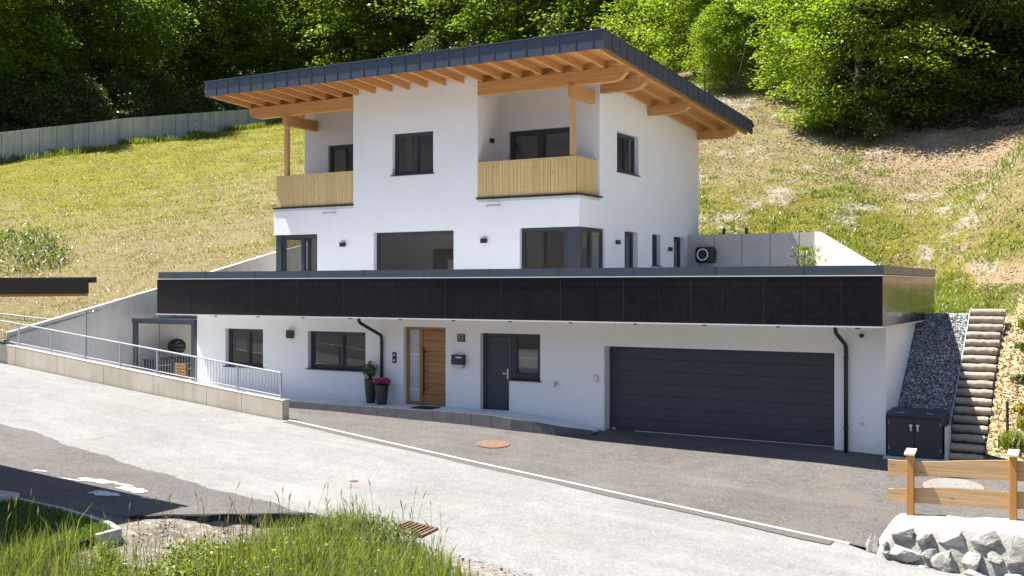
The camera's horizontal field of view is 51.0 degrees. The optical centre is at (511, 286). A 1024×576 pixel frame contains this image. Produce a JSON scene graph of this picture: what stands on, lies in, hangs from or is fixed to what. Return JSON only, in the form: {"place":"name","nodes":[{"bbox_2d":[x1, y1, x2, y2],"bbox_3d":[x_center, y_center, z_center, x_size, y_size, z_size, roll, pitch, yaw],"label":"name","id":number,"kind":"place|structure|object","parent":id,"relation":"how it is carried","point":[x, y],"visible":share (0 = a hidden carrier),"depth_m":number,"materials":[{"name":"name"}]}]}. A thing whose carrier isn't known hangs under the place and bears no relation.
{"place":"outdoors","nodes":[
{"label":"outdoors","id":0,"kind":"place"},
{"bbox_2d":[0,496,114,562],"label":"lawn grass","id":1,"kind":"structure","parent":0,"point":[22,509],"depth_m":16.82,"materials":[{"name":"green plant"}]},
{"bbox_2d":[4,513,517,575],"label":"verge","id":2,"kind":"structure","parent":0,"point":[192,531],"depth_m":17.11,"materials":[{"name":"beige gravel"}]},
{"bbox_2d":[0,277,96,296],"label":"carport","id":3,"kind":"object","parent":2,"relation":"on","point":[43,286],"visible":1,"depth_m":18.16,"materials":[{"name":"black metal"}]},
{"bbox_2d":[0,486,488,575],"bbox_3d":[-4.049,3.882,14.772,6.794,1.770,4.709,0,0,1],"label":"grass stalks","id":4,"kind":"object","parent":2,"relation":"on","point":[299,559],"depth_m":15.18,"materials":[{"name":"green plant"}]},
{"bbox_2d":[7,479,455,575],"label":"seed heads","id":5,"kind":"object","parent":4,"relation":"on","point":[170,495],"visible":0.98,"depth_m":14.80,"materials":[{"name":"green plant"}]},
{"bbox_2d":[79,515,435,575],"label":"verge weeds","id":6,"kind":"object","parent":2,"relation":"on","point":[183,554],"visible":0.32,"depth_m":15.83,"materials":[{"name":"green plant"}]},
{"bbox_2d":[311,511,432,575],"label":"broadleaf weeds","id":7,"kind":"object","parent":2,"relation":"on","point":[392,529],"visible":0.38,"depth_m":16.09,"materials":[{"name":"green plant"}]},
{"bbox_2d":[268,395,600,432],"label":"paving","id":8,"kind":"structure","parent":0,"point":[536,418],"depth_m":28.20,"materials":[{"name":"grey concrete"}]},
{"bbox_2d":[362,360,378,402],"bbox_3d":[-3.957,2.649,30.087,0.466,1.198,0.512,0,0,30],"label":"planter","id":9,"kind":"object","parent":8,"relation":"on","point":[370,394],"visible":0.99,"depth_m":29.98,"materials":[{"name":"grey plastic"}]},
{"bbox_2d":[372,377,390,404],"bbox_3d":[-3.606,2.870,29.704,0.569,0.755,0.503,0,0,30],"label":"planter","id":10,"kind":"object","parent":8,"relation":"on","point":[381,385],"visible":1,"depth_m":29.57,"materials":[{"name":"grey plastic"}]},
{"bbox_2d":[0,363,966,575],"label":"road","id":11,"kind":"structure","parent":0,"point":[519,525],"depth_m":20.27,"materials":[{"name":"grey asphalt"}]},
{"bbox_2d":[0,490,121,546],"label":"lawn kerb","id":12,"kind":"structure","parent":11,"relation":"on","point":[116,531],"depth_m":17.06,"materials":[{"name":"grey concrete"}]},
{"bbox_2d":[0,424,301,515],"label":"asphalt patch","id":13,"kind":"object","parent":11,"relation":"on","point":[25,454],"visible":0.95,"depth_m":19.78,"materials":[{"name":"grey asphalt"}]},
{"bbox_2d":[35,470,153,498],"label":"paint marks","id":14,"kind":"object","parent":13,"relation":"on","point":[124,487],"visible":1,"depth_m":19.52},
{"bbox_2d":[130,512,327,527],"bbox_3d":[-4.441,4.014,17.953,3.673,0.524,0.827,0,0,0],"label":"asphalt edge","id":15,"kind":"object","parent":11,"relation":"on","point":[209,518],"visible":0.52,"depth_m":18.02,"materials":[{"name":"black asphalt"}]},
{"bbox_2d":[391,520,437,536],"bbox_3d":[-1.600,3.958,17.558,0.750,0.067,0.719,0,0,30],"label":"drain grate","id":16,"kind":"object","parent":11,"relation":"on","point":[407,523],"visible":0.57,"depth_m":17.60,"materials":[{"name":"brown metal"}]},
{"bbox_2d":[285,421,832,544],"bbox_3d":[-0.263,3.880,22.854,14.984,0.795,0.325,0,0,41],"label":"seal band","id":17,"kind":"object","parent":11,"relation":"on","point":[736,521],"visible":1,"depth_m":21.27,"materials":[{"name":"black asphalt"}]},
{"bbox_2d":[284,419,849,543],"bbox_3d":[-0.215,3.872,23.071,15.610,0.848,0.074,0,0,41],"label":"kerb strip","id":18,"kind":"object","parent":11,"relation":"on","point":[840,541],"visible":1,"depth_m":21.34,"materials":[{"name":"grey concrete"}]},
{"bbox_2d":[866,513,1023,575],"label":"stone wall","id":19,"kind":"structure","parent":11,"relation":"on","point":[984,546],"depth_m":16.66,"materials":[{"name":"white stone"}]},
{"bbox_2d":[888,448,1023,520],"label":"timber fence","id":20,"kind":"object","parent":19,"relation":"on","point":[1011,470],"visible":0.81,"depth_m":17.24,"materials":[{"name":"brown wood"}]},
{"bbox_2d":[0,2,1023,460],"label":"hillside","id":21,"kind":"structure","parent":0,"point":[928,258],"depth_m":43.96,"materials":[{"name":"green plant"}]},
{"bbox_2d":[0,0,41,86],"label":"broadleaf tree","id":22,"kind":"object","parent":21,"relation":"on","point":[2,11],"visible":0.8,"depth_m":85.15,"materials":[{"name":"green plant"}]},
{"bbox_2d":[0,73,56,131],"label":"undergrowth bush","id":23,"kind":"object","parent":21,"relation":"on","point":[7,90],"visible":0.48,"depth_m":83.58,"materials":[{"name":"green plant"}]},
{"bbox_2d":[0,223,76,275],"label":"bush","id":24,"kind":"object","parent":21,"relation":"on","point":[22,236],"depth_m":44.50,"materials":[{"name":"green plant"}]},
{"bbox_2d":[0,0,79,132],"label":"broadleaf tree","id":25,"kind":"object","parent":21,"relation":"on","point":[26,54],"visible":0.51,"depth_m":86.25,"materials":[{"name":"green plant"}]},
{"bbox_2d":[0,82,81,131],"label":"undergrowth bush","id":26,"kind":"object","parent":21,"relation":"on","point":[38,100],"visible":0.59,"depth_m":83.41,"materials":[{"name":"green plant"}]},
{"bbox_2d":[0,0,96,125],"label":"broadleaf tree","id":27,"kind":"object","parent":21,"relation":"on","point":[59,24],"visible":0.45,"depth_m":89.12,"materials":[{"name":"green plant"}]},
{"bbox_2d":[4,0,142,122],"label":"broadleaf tree","id":28,"kind":"object","parent":21,"relation":"on","point":[100,60],"visible":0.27,"depth_m":93.32,"materials":[{"name":"green plant"}]},
{"bbox_2d":[37,70,127,127],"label":"undergrowth bush","id":29,"kind":"object","parent":21,"relation":"on","point":[79,89],"visible":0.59,"depth_m":86.84,"materials":[{"name":"green plant"}]},
{"bbox_2d":[73,70,156,122],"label":"undergrowth bush","id":30,"kind":"object","parent":21,"relation":"on","point":[121,87],"visible":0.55,"depth_m":90.71,"materials":[{"name":"green plant"}]},
{"bbox_2d":[44,0,199,115],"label":"broadleaf tree","id":31,"kind":"object","parent":21,"relation":"on","point":[141,76],"visible":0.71,"depth_m":95.02,"materials":[{"name":"green plant"}]},
{"bbox_2d":[0,109,276,161],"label":"retaining wall","id":32,"kind":"structure","parent":21,"relation":"on","point":[28,142],"depth_m":84.62,"materials":[{"name":"concrete"}]},
{"bbox_2d":[0,118,281,161],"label":"wall foot grass","id":33,"kind":"structure","parent":21,"relation":"on","point":[139,140],"depth_m":85.42,"materials":[{"name":"green plant"}]},
{"bbox_2d":[0,342,288,420],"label":"wall","id":34,"kind":"structure","parent":21,"relation":"on","point":[192,391],"depth_m":30.64,"materials":[{"name":"concrete"}]},
{"bbox_2d":[0,320,281,398],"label":"railing","id":35,"kind":"object","parent":34,"relation":"on","point":[237,387],"visible":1,"depth_m":30.65,"materials":[{"name":"grey metal"}]},
{"bbox_2d":[4,244,307,369],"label":"retaining wall","id":36,"kind":"structure","parent":21,"relation":"on","point":[111,321],"depth_m":36.44,"materials":[{"name":"concrete"}]},
{"bbox_2d":[118,70,200,120],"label":"undergrowth bush","id":37,"kind":"object","parent":21,"relation":"on","point":[166,88],"visible":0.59,"depth_m":94.41,"materials":[{"name":"green plant"}]},
{"bbox_2d":[121,0,236,114],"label":"broadleaf tree","id":38,"kind":"object","parent":21,"relation":"on","point":[176,67],"visible":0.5,"depth_m":102.23,"materials":[{"name":"green plant"}]},
{"bbox_2d":[172,83,224,113],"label":"undergrowth bush","id":39,"kind":"object","parent":21,"relation":"on","point":[197,96],"visible":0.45,"depth_m":98.22,"materials":[{"name":"green plant"}]},
{"bbox_2d":[137,0,270,105],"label":"broadleaf tree","id":40,"kind":"object","parent":21,"relation":"on","point":[230,21],"visible":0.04,"depth_m":109.53,"materials":[{"name":"green plant"}]},
{"bbox_2d":[142,0,287,111],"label":"broadleaf tree","id":41,"kind":"object","parent":21,"relation":"on","point":[234,37],"visible":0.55,"depth_m":104.39,"materials":[{"name":"green plant"}]},
{"bbox_2d":[219,0,306,72],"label":"broadleaf tree","id":42,"kind":"object","parent":21,"relation":"on","point":[266,26],"visible":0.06,"depth_m":115.81,"materials":[{"name":"green plant"}]},
{"bbox_2d":[229,0,321,77],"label":"broadleaf tree","id":43,"kind":"object","parent":21,"relation":"on","point":[275,57],"visible":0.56,"depth_m":104.88,"materials":[{"name":"green plant"}]},
{"bbox_2d":[258,0,373,69],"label":"broadleaf tree","id":44,"kind":"object","parent":21,"relation":"on","point":[290,30],"visible":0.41,"depth_m":104.10,"materials":[{"name":"green plant"}]},
{"bbox_2d":[0,65,686,338],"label":"mown straw","id":45,"kind":"object","parent":21,"relation":"on","point":[133,256],"visible":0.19,"depth_m":44.74,"materials":[{"name":"yellow plant"}]},
{"bbox_2d":[293,0,418,66],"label":"broadleaf tree","id":46,"kind":"object","parent":21,"relation":"on","point":[331,26],"visible":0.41,"depth_m":101.49,"materials":[{"name":"green plant"}]},
{"bbox_2d":[329,0,459,59],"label":"broadleaf tree","id":47,"kind":"object","parent":21,"relation":"on","point":[405,27],"visible":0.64,"depth_m":100.05,"materials":[{"name":"green plant"}]},
{"bbox_2d":[405,28,456,53],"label":"undergrowth bush","id":48,"kind":"object","parent":21,"relation":"on","point":[426,45],"visible":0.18,"depth_m":93.70,"materials":[{"name":"green plant"}]},
{"bbox_2d":[404,0,510,50],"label":"broadleaf tree","id":49,"kind":"object","parent":21,"relation":"on","point":[441,25],"visible":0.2,"depth_m":94.57,"materials":[{"name":"green plant"}]},
{"bbox_2d":[444,0,576,43],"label":"broadleaf tree","id":50,"kind":"object","parent":21,"relation":"on","point":[495,8],"visible":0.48,"depth_m":87.86,"materials":[{"name":"green plant"}]},
{"bbox_2d":[156,28,934,454],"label":"house","id":51,"kind":"structure","parent":21,"relation":"on","point":[412,186],"depth_m":30.74,"materials":[{"name":"paint"}]},
{"bbox_2d":[223,328,263,368],"bbox_3d":[-8.169,1.888,32.940,1.652,1.187,0.260,0,0,30],"label":"window","id":52,"kind":"structure","parent":51,"relation":"in","point":[249,332],"depth_m":32.95,"materials":[{"name":"paint"}]},
{"bbox_2d":[283,234,316,270],"bbox_3d":[-7.031,-0.685,35.811,1.592,2.102,0.092,0,0,30],"label":"window","id":53,"kind":"structure","parent":51,"relation":"in","point":[303,237],"depth_m":35.78,"materials":[{"name":"paint"}]},
{"bbox_2d":[306,331,365,371],"bbox_3d":[-5.045,1.868,31.122,2.222,1.127,0.260,0,0,30],"label":"window","id":54,"kind":"structure","parent":51,"relation":"in","point":[329,367],"depth_m":31.15,"materials":[{"name":"paint"}]},
{"bbox_2d":[330,145,352,171],"bbox_3d":[-5.426,-3.755,36.670,1.982,2.202,0.092,0,0,30],"label":"balcony door","id":55,"kind":"structure","parent":51,"relation":"in","point":[343,147],"depth_m":37.00,"materials":[{"name":"paint"}]},
{"bbox_2d":[390,131,433,175],"bbox_3d":[-3.052,-4.137,33.433,1.642,1.337,0.260,0,0,30],"label":"window","id":56,"kind":"structure","parent":51,"relation":"in","point":[417,171],"depth_m":33.46,"materials":[{"name":"paint"}]},
{"bbox_2d":[377,231,453,269],"bbox_3d":[-2.987,-0.675,33.534,3.032,2.082,0.080,0,0,30],"label":"window","id":57,"kind":"structure","parent":51,"relation":"in","point":[379,235],"depth_m":33.87,"materials":[{"name":"paint"}]},
{"bbox_2d":[407,327,445,405],"bbox_3d":[-2.337,2.187,29.622,1.392,2.146,0.188,0,0,30],"label":"front door","id":58,"kind":"structure","parent":51,"relation":"in","point":[424,366],"depth_m":29.63,"materials":[{"name":"brown wood"}]},
{"bbox_2d":[483,333,511,409],"bbox_3d":[-0.379,2.248,28.503,0.881,2.025,0.153,0,0,30],"label":"side door","id":59,"kind":"structure","parent":51,"relation":"in","point":[497,347],"depth_m":28.53,"materials":[{"name":"paint"}]},
{"bbox_2d":[507,334,541,381],"bbox_3d":[0.369,1.848,27.977,1.020,1.227,0.270,0,0,30],"label":"window","id":60,"kind":"structure","parent":51,"relation":"in","point":[529,359],"depth_m":28.10,"materials":[{"name":"paint"}]},
{"bbox_2d":[510,127,569,159],"bbox_3d":[0.929,-3.720,32.729,2.232,2.132,0.092,0,0,30],"label":"balcony door","id":61,"kind":"structure","parent":51,"relation":"in","point":[541,134],"depth_m":32.73,"materials":[{"name":"paint"}]},
{"bbox_2d":[522,227,566,268],"bbox_3d":[0.951,-0.675,31.196,1.492,2.082,0.080,0,0,30],"label":"window","id":62,"kind":"structure","parent":51,"relation":"in","point":[549,229],"depth_m":31.24,"materials":[{"name":"paint"}]},
{"bbox_2d":[581,227,602,267],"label":"window","id":63,"kind":"structure","parent":51,"relation":"in","point":[588,230],"depth_m":31.19,"materials":[{"name":"paint"}]},
{"bbox_2d":[616,133,640,176],"bbox_3d":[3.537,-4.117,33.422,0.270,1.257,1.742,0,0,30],"label":"window","id":64,"kind":"structure","parent":51,"relation":"in","point":[624,137],"depth_m":33.52,"materials":[{"name":"paint"}]},
{"bbox_2d":[695,246,717,266],"bbox_3d":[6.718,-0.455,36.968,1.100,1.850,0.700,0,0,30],"label":"heat pump","id":65,"kind":"object","parent":51,"relation":"on","point":[705,254],"visible":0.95,"depth_m":36.81,"materials":[{"name":"black metal"}]},
{"bbox_2d":[610,346,833,445],"bbox_3d":[4.903,2.690,25.610,5.630,2.400,0.080,0,0,30],"label":"garage door","id":66,"kind":"structure","parent":51,"relation":"in","point":[776,396],"depth_m":25.48,"materials":[{"name":"paint"}]},
{"bbox_2d":[787,244,822,265],"bbox_3d":[9.559,-0.478,34.813,1.128,1.836,1.201,0,0,-7],"label":"potted shrub","id":67,"kind":"object","parent":51,"relation":"on","point":[808,250],"visible":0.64,"depth_m":34.74,"materials":[{"name":"green plant"}]},
{"bbox_2d":[508,0,588,36],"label":"broadleaf tree","id":68,"kind":"object","parent":21,"relation":"on","point":[537,6],"visible":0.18,"depth_m":85.10,"materials":[{"name":"green plant"}]},
{"bbox_2d":[518,0,638,41],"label":"broadleaf tree","id":69,"kind":"object","parent":21,"relation":"on","point":[569,6],"visible":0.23,"depth_m":79.96,"materials":[{"name":"green plant"}]},
{"bbox_2d":[575,0,698,49],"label":"broadleaf tree","id":70,"kind":"object","parent":21,"relation":"on","point":[598,7],"visible":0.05,"depth_m":77.69,"materials":[{"name":"green plant"}]},
{"bbox_2d":[589,2,698,67],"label":"undergrowth bush","id":71,"kind":"object","parent":21,"relation":"on","point":[624,21],"visible":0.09,"depth_m":73.30,"materials":[{"name":"green plant"}]},
{"bbox_2d":[593,0,717,68],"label":"broadleaf tree","id":72,"kind":"object","parent":21,"relation":"on","point":[631,4],"visible":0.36,"depth_m":65.30,"materials":[{"name":"green plant"}]},
{"bbox_2d":[627,0,741,79],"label":"broadleaf tree","id":73,"kind":"object","parent":21,"relation":"on","point":[668,57],"visible":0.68,"depth_m":59.73,"materials":[{"name":"green plant"}]},
{"bbox_2d":[674,13,736,93],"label":"sapling","id":74,"kind":"object","parent":21,"relation":"on","point":[702,23],"visible":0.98,"depth_m":54.76,"materials":[{"name":"green plant"}]},
{"bbox_2d":[693,0,760,88],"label":"sapling","id":75,"kind":"object","parent":21,"relation":"on","point":[721,12],"visible":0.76,"depth_m":55.53,"materials":[{"name":"green plant"}]},
{"bbox_2d":[683,0,802,71],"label":"broadleaf tree","id":76,"kind":"object","parent":21,"relation":"on","point":[748,18],"visible":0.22,"depth_m":59.73,"materials":[{"name":"green plant"}]},
{"bbox_2d":[688,232,813,266],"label":"retaining wall","id":77,"kind":"structure","parent":21,"relation":"on","point":[739,250],"depth_m":36.62,"materials":[{"name":"concrete"}]},
{"bbox_2d":[734,0,878,101],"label":"broadleaf tree","id":78,"kind":"object","parent":21,"relation":"on","point":[791,23],"visible":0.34,"depth_m":52.91,"materials":[{"name":"green plant"}]},
{"bbox_2d":[795,60,853,106],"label":"undergrowth bush","id":79,"kind":"object","parent":21,"relation":"on","point":[832,82],"visible":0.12,"depth_m":51.57,"materials":[{"name":"green plant"}]},
{"bbox_2d":[805,89,865,134],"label":"undergrowth bush","id":80,"kind":"object","parent":21,"relation":"on","point":[826,125],"visible":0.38,"depth_m":47.72,"materials":[{"name":"green plant"}]},
{"bbox_2d":[814,232,874,265],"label":"retaining wall","id":81,"kind":"structure","parent":21,"relation":"on","point":[833,252],"depth_m":34.51,"materials":[{"name":"concrete"}]},
{"bbox_2d":[722,0,995,131],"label":"broadleaf tree","id":82,"kind":"object","parent":21,"relation":"on","point":[913,39],"visible":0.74,"depth_m":46.92,"materials":[{"name":"green plant"}]},
{"bbox_2d":[699,136,1023,313],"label":"bank weeds","id":83,"kind":"object","parent":21,"relation":"on","point":[943,297],"visible":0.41,"depth_m":37.68,"materials":[{"name":"green plant"}]},
{"bbox_2d":[699,84,1023,305],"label":"leaf litter","id":84,"kind":"object","parent":21,"relation":"on","point":[939,148],"visible":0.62,"depth_m":44.19,"materials":[{"name":"plant"}]},
{"bbox_2d":[699,84,1023,315],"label":"grass","id":85,"kind":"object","parent":21,"relation":"on","point":[787,183],"visible":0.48,"depth_m":40.43,"materials":[{"name":"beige plant"}]},
{"bbox_2d":[826,91,905,146],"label":"undergrowth bush","id":86,"kind":"object","parent":21,"relation":"on","point":[866,102],"visible":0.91,"depth_m":46.35,"materials":[{"name":"green plant"}]},
{"bbox_2d":[778,0,988,98],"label":"broadleaf tree","id":87,"kind":"object","parent":21,"relation":"on","point":[912,17],"visible":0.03,"depth_m":50.74,"materials":[{"name":"green plant"}]},
{"bbox_2d":[798,0,1023,123],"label":"broadleaf tree","id":88,"kind":"object","parent":21,"relation":"on","point":[983,4],"visible":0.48,"depth_m":46.79,"materials":[{"name":"green plant"}]},
{"bbox_2d":[870,52,980,130],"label":"undergrowth bush","id":89,"kind":"object","parent":21,"relation":"on","point":[922,117],"visible":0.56,"depth_m":46.72,"materials":[{"name":"green plant"}]},
{"bbox_2d":[898,313,968,424],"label":"gravel","id":90,"kind":"structure","parent":21,"relation":"on","point":[944,394],"depth_m":25.26,"materials":[{"name":"grey gravel"}]},
{"bbox_2d":[878,13,1002,107],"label":"undergrowth bush","id":91,"kind":"object","parent":21,"relation":"on","point":[947,30],"visible":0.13,"depth_m":48.78,"materials":[{"name":"green plant"}]},
{"bbox_2d":[878,0,1023,93],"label":"broadleaf tree","id":92,"kind":"object","parent":21,"relation":"on","point":[974,21],"visible":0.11,"depth_m":49.54,"materials":[{"name":"green plant"}]},
{"bbox_2d":[912,41,1019,116],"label":"undergrowth bush","id":93,"kind":"object","parent":21,"relation":"on","point":[969,62],"visible":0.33,"depth_m":47.57,"materials":[{"name":"green plant"}]},
{"bbox_2d":[948,309,1005,460],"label":"log stairs","id":94,"kind":"structure","parent":21,"relation":"on","point":[971,417],"depth_m":24.11,"materials":[{"name":"brown wood"}]},
{"bbox_2d":[935,282,1023,316],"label":"shelf grass","id":95,"kind":"structure","parent":21,"relation":"on","point":[1009,308],"depth_m":29.12,"materials":[{"name":"green plant"}]},
{"bbox_2d":[942,25,1023,107],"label":"undergrowth bush","id":96,"kind":"object","parent":21,"relation":"on","point":[991,43],"visible":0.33,"depth_m":48.06,"materials":[{"name":"green plant"}]},
{"bbox_2d":[973,1,1023,91],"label":"undergrowth bush","id":97,"kind":"object","parent":21,"relation":"on","point":[1012,30],"visible":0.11,"depth_m":50.15,"materials":[{"name":"green plant"}]},
{"bbox_2d":[985,298,1023,458],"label":"wood chips","id":98,"kind":"object","parent":21,"relation":"on","point":[1019,311],"visible":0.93,"depth_m":24.44,"materials":[{"name":"beige wood"}]},
{"bbox_2d":[990,427,1023,449],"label":"garden plant","id":99,"kind":"object","parent":21,"relation":"on","point":[1012,440],"visible":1,"depth_m":22.37,"materials":[{"name":"green plant"}]},
{"bbox_2d":[289,408,1023,546],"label":"driveway","id":100,"kind":"structure","parent":0,"point":[829,492],"depth_m":22.85,"materials":[{"name":"grey asphalt"}]},
{"bbox_2d":[289,401,592,435],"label":"kerb","id":101,"kind":"structure","parent":100,"relation":"on","point":[491,421],"depth_m":27.78,"materials":[{"name":"grey concrete"}]},
{"bbox_2d":[883,407,948,460],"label":"bin store","id":102,"kind":"structure","parent":100,"relation":"on","point":[921,431],"depth_m":22.99,"materials":[{"name":"grey plastic"}]},
{"bbox_2d":[888,418,913,455],"bbox_3d":[8.372,3.235,23.101,0.519,0.790,0.063,0,0,30],"label":"door","id":103,"kind":"structure","parent":102,"relation":"in","point":[901,431],"depth_m":23.11,"materials":[{"name":"grey plastic"}]},
{"bbox_2d":[915,419,940,457],"bbox_3d":[8.846,3.235,22.824,0.519,0.790,0.063,0,0,30],"label":"door","id":104,"kind":"structure","parent":102,"relation":"in","point":[927,432],"depth_m":22.83,"materials":[{"name":"grey plastic"}]},
{"bbox_2d":[922,478,983,488],"bbox_3d":[8.720,3.943,21.224,1.128,0.126,1.128,0,0,30],"label":"manhole cover","id":105,"kind":"object","parent":100,"relation":"on","point":[950,483],"visible":0.59,"depth_m":21.37,"materials":[{"name":"beige concrete"}]},
{"label":"side yard","id":106,"kind":"structure","parent":0,"visible":0},
{"bbox_2d":[132,316,196,380],"bbox_3d":[-10.590,2.275,36.802,2.950,2.450,3.560,0,0,30],"label":"pergola","id":107,"kind":"object","parent":106,"relation":"on","point":[184,320],"visible":0.33,"depth_m":35.43,"materials":[{"name":"grey metal"}]},
{"bbox_2d":[142,356,189,378],"bbox_3d":[-11.773,2.970,36.848,0.620,1.040,1.770,0,0,30],"label":"outdoor kitchen","id":108,"kind":"object","parent":106,"relation":"on","point":[170,364],"visible":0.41,"depth_m":36.50,"materials":[{"name":"grey plastic"}]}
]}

